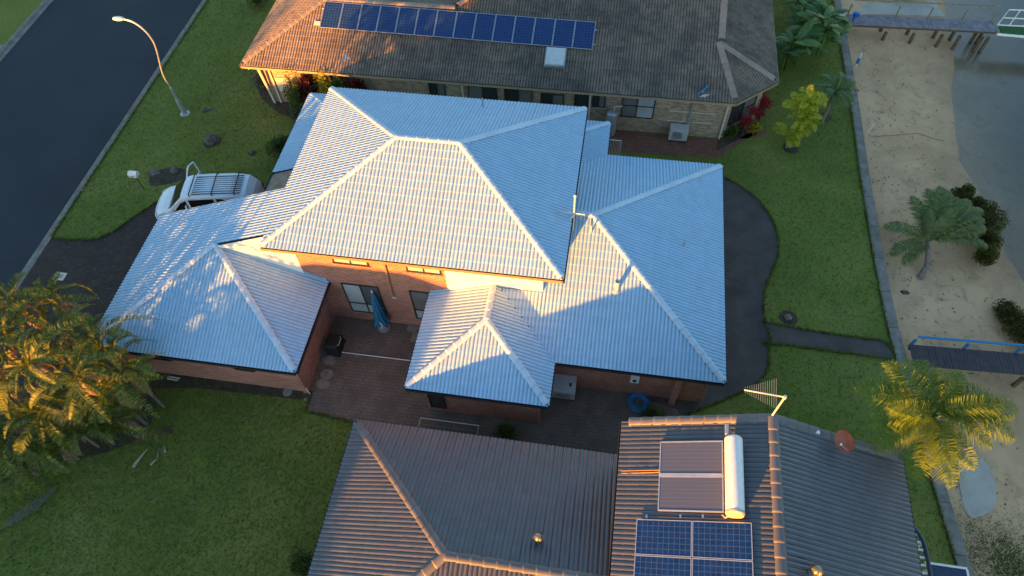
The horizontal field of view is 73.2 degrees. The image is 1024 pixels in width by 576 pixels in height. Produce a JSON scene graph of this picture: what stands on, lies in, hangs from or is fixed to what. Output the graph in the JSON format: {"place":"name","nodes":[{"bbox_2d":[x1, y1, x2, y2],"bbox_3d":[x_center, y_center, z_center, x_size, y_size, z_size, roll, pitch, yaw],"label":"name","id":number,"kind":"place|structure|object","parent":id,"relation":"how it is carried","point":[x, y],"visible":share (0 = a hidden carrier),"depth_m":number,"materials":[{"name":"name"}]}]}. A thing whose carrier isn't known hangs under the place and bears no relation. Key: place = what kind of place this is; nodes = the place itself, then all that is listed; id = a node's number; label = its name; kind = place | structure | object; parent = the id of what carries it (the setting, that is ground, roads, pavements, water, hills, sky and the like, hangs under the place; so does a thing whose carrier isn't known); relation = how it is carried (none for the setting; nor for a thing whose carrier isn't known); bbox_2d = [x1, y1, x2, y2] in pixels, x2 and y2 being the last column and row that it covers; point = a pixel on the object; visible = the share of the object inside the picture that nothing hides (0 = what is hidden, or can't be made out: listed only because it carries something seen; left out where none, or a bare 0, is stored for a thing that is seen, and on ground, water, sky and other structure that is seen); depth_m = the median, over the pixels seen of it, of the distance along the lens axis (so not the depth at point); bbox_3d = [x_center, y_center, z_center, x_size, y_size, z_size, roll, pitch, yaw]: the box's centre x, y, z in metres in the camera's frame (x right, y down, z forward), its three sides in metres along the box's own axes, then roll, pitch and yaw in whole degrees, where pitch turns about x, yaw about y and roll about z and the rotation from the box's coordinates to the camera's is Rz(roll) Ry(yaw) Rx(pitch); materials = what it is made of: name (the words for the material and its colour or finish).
{"place":"outdoors","nodes":[
{"label":"outdoors","id":0,"kind":"place"},
{"bbox_2d":[0,0,42,44],"bbox_3d":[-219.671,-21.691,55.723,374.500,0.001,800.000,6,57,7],"label":"verge","id":1,"kind":"structure","parent":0,"point":[15,15],"depth_m":45.55,"materials":[{"name":"green plant"}]},
{"bbox_2d":[0,202,157,352],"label":"driveway","id":2,"kind":"structure","parent":0,"point":[78,261],"depth_m":33.68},
{"bbox_2d":[155,162,264,219],"bbox_3d":[-15.302,-4.817,34.698,5.340,2.088,2.916,-2,56,1],"label":"van","id":3,"kind":"object","parent":2,"relation":"on","point":[197,189],"visible":0.6,"depth_m":33.81,"materials":[{"name":"white paint"}]},
{"bbox_2d":[0,0,201,302],"bbox_3d":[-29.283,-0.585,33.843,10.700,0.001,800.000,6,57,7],"label":"road","id":4,"kind":"structure","parent":0,"point":[75,76],"depth_m":41.01,"materials":[{"name":"grey asphalt"}]},
{"bbox_2d":[0,0,52,60],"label":"kerb","id":5,"kind":"structure","parent":4,"relation":"on","point":[20,32],"depth_m":44.74,"materials":[{"name":"concrete"}]},
{"bbox_2d":[1,0,207,312],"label":"kerb","id":6,"kind":"structure","parent":4,"relation":"on","point":[37,252],"depth_m":37.72,"materials":[{"name":"concrete"}]},
{"bbox_2d":[0,0,957,575],"bbox_3d":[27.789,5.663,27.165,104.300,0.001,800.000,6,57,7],"label":"lawn","id":7,"kind":"structure","parent":0,"point":[786,380],"depth_m":29.25,"materials":[{"name":"green plant"}]},
{"bbox_2d":[1,486,57,528],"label":"fallen frond","id":8,"kind":"object","parent":7,"relation":"on","point":[32,507],"visible":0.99,"depth_m":26.96,"materials":[{"name":"grey plant"}]},
{"bbox_2d":[0,430,68,506],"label":"cane palm","id":9,"kind":"object","parent":7,"relation":"on","point":[7,479],"visible":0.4,"depth_m":26.34,"materials":[{"name":"green plant"}]},
{"bbox_2d":[0,346,155,461],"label":"garden bed","id":10,"kind":"object","parent":7,"relation":"on","point":[131,438],"visible":0.23,"depth_m":29.24,"materials":[{"name":"soil"}]},
{"bbox_2d":[0,325,62,418],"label":"cane palm","id":11,"kind":"object","parent":10,"relation":"on","point":[2,339],"visible":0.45,"depth_m":24.82,"materials":[{"name":"green plant"}]},
{"bbox_2d":[0,407,64,495],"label":"cane palm","id":12,"kind":"object","parent":10,"relation":"on","point":[13,434],"visible":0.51,"depth_m":25.76,"materials":[{"name":"green plant"}]},
{"bbox_2d":[0,347,66,424],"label":"cane palm","id":13,"kind":"object","parent":10,"relation":"on","point":[11,394],"visible":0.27,"depth_m":25.33,"materials":[{"name":"green plant"}]},
{"bbox_2d":[0,271,80,361],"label":"cane palm","id":14,"kind":"object","parent":10,"relation":"on","point":[23,295],"visible":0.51,"depth_m":26.50,"materials":[{"name":"green plant"}]},
{"bbox_2d":[0,299,81,395],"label":"cane palm","id":15,"kind":"object","parent":10,"relation":"on","point":[8,334],"visible":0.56,"depth_m":25.36,"materials":[{"name":"green plant"}]},
{"bbox_2d":[0,318,94,418],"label":"cane palm","id":16,"kind":"object","parent":10,"relation":"on","point":[16,368],"visible":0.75,"depth_m":24.35,"materials":[{"name":"green plant"}]},
{"bbox_2d":[0,389,99,455],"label":"cane palm","id":17,"kind":"object","parent":10,"relation":"on","point":[56,415],"visible":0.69,"depth_m":24.79,"materials":[{"name":"green plant"}]},
{"bbox_2d":[16,392,95,488],"bbox_3d":[-17.505,5.906,27.239,2.907,3.326,3.650,0,56,2],"label":"cane palm","id":18,"kind":"object","parent":10,"relation":"on","point":[46,458],"visible":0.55,"depth_m":26.26,"materials":[{"name":"green plant"}]},
{"bbox_2d":[17,271,104,357],"bbox_3d":[-17.999,1.756,28.612,2.937,5.098,2.864,8,57,7],"label":"cane palm","id":19,"kind":"object","parent":10,"relation":"on","point":[61,310],"visible":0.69,"depth_m":27.05,"materials":[{"name":"green plant"}]},
{"bbox_2d":[26,304,124,383],"bbox_3d":[-16.974,2.877,27.599,2.658,5.467,2.764,-29,60,-16],"label":"cane palm","id":20,"kind":"object","parent":10,"relation":"on","point":[75,338],"visible":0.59,"depth_m":25.77,"materials":[{"name":"green plant"}]},
{"bbox_2d":[20,378,137,455],"bbox_3d":[-16.630,5.116,27.182,3.324,3.652,2.959,22,60,16],"label":"cane palm","id":21,"kind":"object","parent":10,"relation":"on","point":[73,445],"visible":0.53,"depth_m":26.01,"materials":[{"name":"green plant"}]},
{"bbox_2d":[29,340,142,427],"bbox_3d":[-15.322,4.315,26.447,2.972,5.671,3.186,2,56,4],"label":"cane palm","id":22,"kind":"object","parent":10,"relation":"on","point":[73,390],"visible":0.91,"depth_m":24.50,"materials":[{"name":"green plant"}]},
{"bbox_2d":[69,312,161,397],"bbox_3d":[-15.194,3.439,27.227,3.157,5.339,3.482,1,56,3],"label":"cane palm","id":23,"kind":"object","parent":10,"relation":"on","point":[96,343],"visible":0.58,"depth_m":25.67,"materials":[{"name":"green plant"}]},
{"bbox_2d":[72,353,162,434],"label":"cane palm","id":24,"kind":"object","parent":10,"relation":"on","point":[80,410],"visible":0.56,"depth_m":25.61,"materials":[{"name":"green plant"}]},
{"bbox_2d":[73,388,180,451],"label":"cane palm","id":25,"kind":"object","parent":10,"relation":"on","point":[127,420],"visible":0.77,"depth_m":26.72,"materials":[{"name":"green plant"}]},
{"bbox_2d":[94,321,174,407],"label":"cane palm","id":26,"kind":"object","parent":10,"relation":"on","point":[136,362],"visible":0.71,"depth_m":26.06,"materials":[{"name":"green plant"}]},
{"bbox_2d":[112,16,189,115],"bbox_3d":[-19.173,-11.793,37.033,1.631,6.215,0.560,6,57,7],"label":"street lamp","id":27,"kind":"object","parent":7,"relation":"on","point":[184,111],"visible":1,"depth_m":37.20,"materials":[{"name":"grey metal"}]},
{"bbox_2d":[149,168,189,185],"bbox_3d":[-18.331,-6.021,36.873,2.109,0.001,1.206,-14,57,-7],"label":"garden bed","id":28,"kind":"object","parent":7,"relation":"on","point":[168,179],"visible":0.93,"depth_m":36.79,"materials":[{"name":"soil"}]},
{"bbox_2d":[204,140,220,148],"bbox_3d":[-16.632,-8.099,38.191,0.892,0.001,0.815,-30,60,-16],"label":"bare patch","id":29,"kind":"object","parent":7,"relation":"on","point":[206,146],"visible":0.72,"depth_m":38.05,"materials":[{"name":"soil"}]},
{"bbox_2d":[203,133,220,145],"bbox_3d":[-16.588,-8.275,38.010,0.875,0.473,0.734,-23,58,-12],"label":"boulder","id":30,"kind":"object","parent":29,"relation":"on","point":[211,139],"visible":1,"depth_m":37.94,"materials":[{"name":"grey stone"}]},
{"bbox_2d":[129,370,309,399],"bbox_3d":[-12.642,4.382,29.679,8.000,0.001,1.000,6,57,7],"label":"garden bed","id":31,"kind":"object","parent":7,"relation":"on","point":[242,387],"visible":0.75,"depth_m":29.79,"materials":[{"name":"soil"}]},
{"bbox_2d":[255,80,291,116],"bbox_3d":[-12.011,-10.643,39.696,7.655,0.001,2.614,24,60,17],"label":"garden bed","id":32,"kind":"object","parent":7,"relation":"on","point":[280,107],"visible":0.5,"depth_m":39.77,"materials":[{"name":"soil"}]},
{"bbox_2d":[282,66,307,119],"bbox_3d":[-11.946,-10.717,37.890,1.770,3.126,1.597,34,64,22],"label":"shrub","id":33,"kind":"object","parent":32,"relation":"on","point":[292,95],"visible":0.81,"depth_m":37.82,"materials":[{"name":"green plant"}]},
{"bbox_2d":[296,73,318,104],"bbox_3d":[-11.251,-10.768,38.054,1.437,2.843,1.531,13,58,11],"label":"shrub","id":34,"kind":"object","parent":32,"relation":"on","point":[307,82],"visible":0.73,"depth_m":37.50,"materials":[{"name":"red plant"}]},
{"bbox_2d":[313,67,335,93],"bbox_3d":[-10.153,-10.811,37.834,1.124,3.278,1.360,-7,56,-2],"label":"shrub","id":35,"kind":"object","parent":32,"relation":"on","point":[323,88],"visible":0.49,"depth_m":37.27,"materials":[{"name":"green plant"}]},
{"bbox_2d":[263,133,288,156],"bbox_3d":[-12.553,-7.655,37.033,1.551,1.236,1.384,17,59,13],"label":"shrub","id":36,"kind":"object","parent":7,"relation":"on","point":[276,145],"visible":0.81,"depth_m":36.77,"materials":[{"name":"green plant"}]},
{"bbox_2d":[288,545,311,575],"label":"shrub","id":37,"kind":"object","parent":7,"relation":"on","point":[299,565],"visible":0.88,"depth_m":25.01,"materials":[{"name":"green plant"}]},
{"bbox_2d":[343,74,369,89],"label":"shrub","id":38,"kind":"object","parent":7,"relation":"on","point":[353,83],"visible":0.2,"depth_m":37.11,"materials":[{"name":"red plant"}]},
{"bbox_2d":[33,198,768,486],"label":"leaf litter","id":39,"kind":"object","parent":7,"relation":"on","point":[410,347],"visible":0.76,"depth_m":29.90,"materials":[{"name":"brown plant"}]},
{"bbox_2d":[88,86,726,424],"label":"house","id":40,"kind":"structure","parent":7,"relation":"on","point":[443,224],"depth_m":27.45,"materials":[{"name":"white metal"}]},
{"bbox_2d":[332,259,368,266],"bbox_3d":[-6.483,-1.203,27.327,1.480,0.880,0.052,6,57,7],"label":"window","id":41,"kind":"structure","parent":40,"relation":"in","point":[334,260],"depth_m":27.61,"materials":[{"name":"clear glass"}]},
{"bbox_2d":[340,283,387,314],"bbox_3d":[-6.382,0.489,29.863,1.630,2.220,0.052,6,57,7],"label":"window","id":42,"kind":"structure","parent":40,"relation":"in","point":[358,296],"depth_m":29.71,"materials":[{"name":"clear glass"}]},
{"bbox_2d":[409,290,428,318],"bbox_3d":[-3.830,0.771,29.569,0.880,2.220,0.052,6,57,7],"label":"window","id":43,"kind":"structure","parent":40,"relation":"in","point":[418,298],"depth_m":29.29,"materials":[{"name":"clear glass"}]},
{"bbox_2d":[406,267,440,274],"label":"window","id":44,"kind":"structure","parent":40,"relation":"in","point":[410,269],"depth_m":27.28,"materials":[{"name":"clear glass"}]},
{"bbox_2d":[427,394,445,408],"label":"window","id":45,"kind":"structure","parent":40,"relation":"in","point":[435,401],"depth_m":28.02,"materials":[{"name":"black glass"}]},
{"bbox_2d":[552,374,576,401],"bbox_3d":[2.151,4.102,28.423,0.950,0.715,0.850,6,57,7],"label":"air conditioner","id":46,"kind":"object","parent":40,"relation":"attached to","point":[564,386],"visible":0.93,"depth_m":28.15,"materials":[{"name":"metal"}]},
{"bbox_2d":[240,0,778,138],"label":"house","id":47,"kind":"structure","parent":7,"relation":"on","point":[655,66],"depth_m":36.10,"materials":[{"name":"brown tile"}]},
{"bbox_2d":[428,83,445,95],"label":"window","id":48,"kind":"structure","parent":47,"relation":"in","point":[438,89],"depth_m":37.20,"materials":[{"name":"black glass"}]},
{"bbox_2d":[320,1,596,49],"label":"solar array","id":49,"kind":"object","parent":47,"relation":"on","point":[368,18],"visible":1,"depth_m":36.51,"materials":[{"name":"glass"}]},
{"bbox_2d":[467,86,497,99],"bbox_3d":[-1.576,-10.417,36.979,1.600,1.040,0.052,6,57,7],"label":"window","id":50,"kind":"structure","parent":47,"relation":"in","point":[474,92],"depth_m":36.93,"materials":[{"name":"grey glass"}]},
{"bbox_2d":[504,89,532,102],"bbox_3d":[0.339,-10.217,36.741,1.520,1.000,0.052,6,57,7],"label":"window","id":51,"kind":"structure","parent":47,"relation":"in","point":[513,95],"depth_m":36.71,"materials":[{"name":"black glass"}]},
{"bbox_2d":[541,93,563,104],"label":"window","id":52,"kind":"structure","parent":47,"relation":"in","point":[546,98],"depth_m":36.53,"materials":[{"name":"black glass"}]},
{"bbox_2d":[574,94,588,119],"bbox_3d":[3.711,-9.535,36.820,0.810,2.420,0.052,6,57,7],"label":"window","id":53,"kind":"structure","parent":47,"relation":"in","point":[580,100],"depth_m":36.33,"materials":[{"name":"black glass"}]},
{"bbox_2d":[592,95,605,107],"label":"window","id":54,"kind":"structure","parent":47,"relation":"in","point":[597,101],"depth_m":36.19,"materials":[{"name":"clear glass"}]},
{"bbox_2d":[606,106,622,136],"bbox_3d":[5.389,-8.874,36.700,0.795,1.729,0.639,6,57,7],"label":"water heater","id":55,"kind":"object","parent":47,"relation":"attached to","point":[611,116],"visible":0.79,"depth_m":36.26,"materials":[{"name":"metal"}]},
{"bbox_2d":[620,98,655,118],"bbox_3d":[6.603,-9.469,36.102,1.700,1.440,0.052,6,57,7],"label":"window","id":56,"kind":"structure","parent":47,"relation":"in","point":[632,108],"depth_m":36.17,"materials":[{"name":"grey glass"}]},
{"bbox_2d":[668,123,688,142],"bbox_3d":[8.848,-8.242,36.633,0.950,0.800,0.570,6,57,7],"label":"air conditioner","id":57,"kind":"object","parent":47,"relation":"attached to","point":[678,132],"visible":1,"depth_m":36.38,"materials":[{"name":"metal"}]},
{"bbox_2d":[726,95,757,126],"bbox_3d":[12.083,-9.383,36.057,1.750,1.600,0.058,-29,60,-16],"label":"window","id":58,"kind":"structure","parent":47,"relation":"in","point":[738,111],"depth_m":36.13,"materials":[{"name":"black glass"}]},
{"bbox_2d":[307,413,922,575],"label":"house","id":59,"kind":"structure","parent":7,"relation":"on","point":[406,500],"depth_m":21.67,"materials":[{"name":"tile"}]},
{"bbox_2d":[621,424,744,518],"bbox_3d":[5.143,5.551,20.926,3.488,1.891,2.831,6,57,7],"label":"solar water heater","id":60,"kind":"object","parent":59,"relation":"on","point":[691,476],"visible":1,"depth_m":20.62,"materials":[{"name":"brown glass"}]},
{"bbox_2d":[634,519,753,575],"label":"solar array","id":61,"kind":"object","parent":59,"relation":"on","point":[713,542],"visible":1,"depth_m":19.62,"materials":[{"name":"glass"}]},
{"bbox_2d":[744,381,786,415],"bbox_3d":[7.354,3.567,20.492,1.111,1.865,0.817,-12,57,-6],"label":"antenna","id":62,"kind":"object","parent":59,"relation":"attached to","point":[780,403],"visible":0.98,"depth_m":19.88,"materials":[{"name":"silver metal"}]},
{"bbox_2d":[808,563,823,575],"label":"roof ventilator","id":63,"kind":"object","parent":59,"relation":"on","point":[815,569],"visible":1,"depth_m":18.41,"materials":[{"name":"metal"}]},
{"bbox_2d":[835,430,854,453],"bbox_3d":[10.079,4.741,21.001,0.470,0.805,0.645,6,57,7],"label":"satellite dish","id":64,"kind":"object","parent":59,"relation":"on","point":[844,442],"visible":1,"depth_m":20.92,"materials":[{"name":"metal"}]},
{"bbox_2d":[717,104,759,149],"bbox_3d":[12.691,-8.825,37.444,1.201,0.001,5.194,36,64,23],"label":"garden bed","id":65,"kind":"object","parent":7,"relation":"on","point":[724,141],"visible":0.4,"depth_m":36.90,"materials":[{"name":"soil"}]},
{"bbox_2d":[722,124,741,138],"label":"shrub","id":66,"kind":"object","parent":65,"relation":"on","point":[733,130],"visible":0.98,"depth_m":36.70,"materials":[{"name":"green plant"}]},
{"bbox_2d":[737,105,763,135],"bbox_3d":[12.557,-8.889,36.553,1.699,1.595,1.118,-40,63,-22],"label":"cordyline","id":67,"kind":"object","parent":65,"relation":"on","point":[747,119],"visible":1,"depth_m":36.24,"materials":[{"name":"red plant"}]},
{"bbox_2d":[752,94,771,119],"bbox_3d":[13.251,-9.669,37.071,1.412,1.551,1.450,-30,60,-16],"label":"cordyline","id":68,"kind":"object","parent":65,"relation":"on","point":[763,99],"visible":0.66,"depth_m":36.80,"materials":[{"name":"red plant"}]},
{"bbox_2d":[778,310,797,324],"bbox_3d":[12.326,1.326,30.695,0.764,0.001,0.777,-30,60,-17],"label":"bare patch","id":69,"kind":"object","parent":7,"relation":"on","point":[788,322],"visible":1,"depth_m":30.68,"materials":[{"name":"soil"}]},
{"bbox_2d":[783,143,797,153],"bbox_3d":[14.738,-7.428,36.438,0.769,0.001,0.870,6,57,7],"label":"bare patch","id":70,"kind":"object","parent":7,"relation":"on","point":[790,150],"visible":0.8,"depth_m":36.35,"materials":[{"name":"soil"}]},
{"bbox_2d":[773,84,827,148],"bbox_3d":[14.546,-8.384,34.929,2.169,3.625,2.040,6,57,7],"label":"shrub","id":71,"kind":"object","parent":70,"relation":"on","point":[807,100],"visible":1,"depth_m":34.32,"materials":[{"name":"plant"}]},
{"bbox_2d":[775,18,828,69],"bbox_3d":[15.943,-13.580,38.824,3.203,2.808,3.178,-23,58,-12],"label":"banana plant","id":72,"kind":"object","parent":7,"relation":"on","point":[793,49],"visible":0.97,"depth_m":38.44,"materials":[{"name":"green plant"}]},
{"bbox_2d":[784,0,852,46],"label":"banana plant","id":73,"kind":"object","parent":7,"relation":"on","point":[796,21],"visible":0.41,"depth_m":39.75,"materials":[{"name":"green plant"}]},
{"bbox_2d":[796,3,852,54],"bbox_3d":[17.799,-14.795,39.519,3.413,2.864,3.089,6,57,7],"label":"banana plant","id":74,"kind":"object","parent":7,"relation":"on","point":[835,31],"visible":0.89,"depth_m":39.06,"materials":[{"name":"green plant"}]},
{"bbox_2d":[762,322,891,358],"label":"stepping path","id":75,"kind":"structure","parent":7,"relation":"on","point":[794,336],"depth_m":29.97,"materials":[{"name":"grey concrete"}]},
{"bbox_2d":[811,71,858,123],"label":"young palm","id":76,"kind":"object","parent":7,"relation":"on","point":[838,83],"visible":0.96,"depth_m":35.39,"materials":[{"name":"green plant"}]},
{"bbox_2d":[915,527,932,575],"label":"balcony","id":77,"kind":"structure","parent":7,"relation":"on","point":[922,542],"depth_m":22.19,"materials":[{"name":"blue metal"}]},
{"bbox_2d":[853,358,1019,488],"bbox_3d":[13.252,5.301,23.728,4.489,7.121,4.074,-28,60,-16],"label":"queen palm","id":78,"kind":"object","parent":7,"relation":"on","point":[952,408],"visible":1,"depth_m":21.05,"materials":[{"name":"green plant"}]},
{"bbox_2d":[922,561,968,575],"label":"patio roof","id":79,"kind":"structure","parent":7,"relation":"on","point":[939,569],"depth_m":22.49,"materials":[{"name":"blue metal"}]},
{"bbox_2d":[307,316,693,453],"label":"patio","id":80,"kind":"structure","parent":0,"point":[589,419],"depth_m":28.93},
{"bbox_2d":[323,333,345,356],"bbox_3d":[-7.843,2.459,30.293,0.734,0.738,0.878,6,57,7],"label":"covered barbecue","id":81,"kind":"object","parent":80,"relation":"on","point":[334,344],"visible":1,"depth_m":30.07,"materials":[{"name":"fabric"}]},
{"bbox_2d":[371,290,390,332],"bbox_3d":[-5.834,0.975,29.981,0.804,2.849,0.808,-17,57,-9],"label":"umbrella","id":82,"kind":"object","parent":80,"relation":"on","point":[381,320],"visible":1,"depth_m":30.23,"materials":[{"name":"fabric"}]},
{"bbox_2d":[493,421,517,439],"bbox_3d":[-0.257,5.938,27.626,1.123,0.903,1.038,21,60,15],"label":"shrub","id":83,"kind":"object","parent":80,"relation":"on","point":[504,431],"visible":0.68,"depth_m":27.58,"materials":[{"name":"green plant"}]},
{"bbox_2d":[638,402,665,416],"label":"shrub","id":84,"kind":"object","parent":80,"relation":"on","point":[652,410],"visible":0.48,"depth_m":28.06,"materials":[{"name":"green plant"}]},
{"bbox_2d":[609,128,764,156],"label":"side path","id":85,"kind":"structure","parent":0,"point":[639,142],"depth_m":36.85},
{"bbox_2d":[626,178,778,415],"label":"garden path","id":86,"kind":"structure","parent":0,"point":[745,235],"depth_m":31.62,"materials":[{"name":"grey concrete"}]},
{"bbox_2d":[628,392,648,411],"bbox_3d":[5.234,4.737,28.541,0.900,0.188,0.873,6,57,7],"label":"garden hose","id":87,"kind":"object","parent":86,"relation":"on","point":[632,397],"visible":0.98,"depth_m":28.55,"materials":[{"name":"blue rubber"}]},
{"bbox_2d":[841,0,1023,575],"bbox_3d":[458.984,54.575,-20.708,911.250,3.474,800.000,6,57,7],"label":"beach","id":88,"kind":"structure","parent":0,"point":[975,120],"depth_m":36.43,"materials":[{"name":"beige sand"}]},
{"bbox_2d":[860,1,943,18],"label":"boat ramp","id":89,"kind":"object","parent":88,"relation":"on","point":[919,10],"visible":0.64,"depth_m":43.62,"materials":[{"name":"concrete"}]},
{"bbox_2d":[833,0,973,575],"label":"seawall","id":90,"kind":"object","parent":88,"relation":"on","point":[955,536],"visible":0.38,"depth_m":31.43,"materials":[{"name":"concrete"}]},
{"bbox_2d":[846,0,1001,53],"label":"jetty","id":91,"kind":"object","parent":88,"relation":"on","point":[953,26],"visible":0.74,"depth_m":41.41,"materials":[{"name":"grey wood"}]},
{"bbox_2d":[996,9,1023,37],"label":"gangway","id":92,"kind":"object","parent":91,"relation":"on","point":[1008,31],"visible":1,"depth_m":40.78,"materials":[{"name":"white paint"}]},
{"bbox_2d":[883,186,987,279],"bbox_3d":[19.794,-2.736,32.525,4.916,2.502,3.643,-14,57,-7],"label":"beach palm","id":93,"kind":"object","parent":88,"relation":"on","point":[942,217],"visible":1,"depth_m":32.11,"materials":[{"name":"green plant"}]},
{"bbox_2d":[850,29,1023,571],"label":"beach debris","id":94,"kind":"object","parent":88,"relation":"on","point":[931,264],"visible":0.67,"depth_m":32.78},
{"bbox_2d":[950,182,975,205],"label":"mangrove","id":95,"kind":"object","parent":88,"relation":"on","point":[965,191],"visible":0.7,"depth_m":34.18,"materials":[{"name":"green plant"}]},
{"bbox_2d":[908,336,1023,387],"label":"jetty","id":96,"kind":"object","parent":88,"relation":"on","point":[963,358],"visible":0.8,"depth_m":28.97,"materials":[{"name":"grey wood"}]},
{"bbox_2d":[956,446,996,517],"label":"puddle","id":97,"kind":"object","parent":88,"relation":"on","point":[977,486],"visible":0.69,"depth_m":26.80,"materials":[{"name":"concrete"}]},
{"bbox_2d":[966,194,999,214],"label":"mangrove","id":98,"kind":"object","parent":88,"relation":"on","point":[978,201],"visible":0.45,"depth_m":33.77,"materials":[{"name":"green plant"}]},
{"bbox_2d":[972,241,1001,266],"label":"mangrove","id":99,"kind":"object","parent":88,"relation":"on","point":[986,257],"visible":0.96,"depth_m":32.24,"materials":[{"name":"green plant"}]},
{"bbox_2d":[970,226,1003,249],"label":"mangrove","id":100,"kind":"object","parent":88,"relation":"on","point":[991,236],"visible":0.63,"depth_m":32.72,"materials":[{"name":"green plant"}]},
{"bbox_2d":[953,498,1023,575],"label":"beach grass","id":101,"kind":"structure","parent":88,"relation":"on","point":[1005,565],"depth_m":25.51,"materials":[{"name":"green plant"}]},
{"bbox_2d":[975,202,1010,235],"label":"mangrove","id":102,"kind":"object","parent":88,"relation":"on","point":[988,215],"visible":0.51,"depth_m":33.34,"materials":[{"name":"green plant"}]},
{"bbox_2d":[991,298,1021,326],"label":"mangrove","id":103,"kind":"object","parent":88,"relation":"on","point":[1002,311],"visible":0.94,"depth_m":30.98,"materials":[{"name":"green plant"}]},
{"bbox_2d":[1000,305,1023,336],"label":"mangrove","id":104,"kind":"object","parent":88,"relation":"on","point":[1016,323],"visible":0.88,"depth_m":30.56,"materials":[{"name":"green plant"}]},
{"bbox_2d":[1007,320,1023,346],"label":"mangrove","id":105,"kind":"object","parent":88,"relation":"on","point":[1021,338],"visible":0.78,"depth_m":30.44,"materials":[{"name":"green plant"}]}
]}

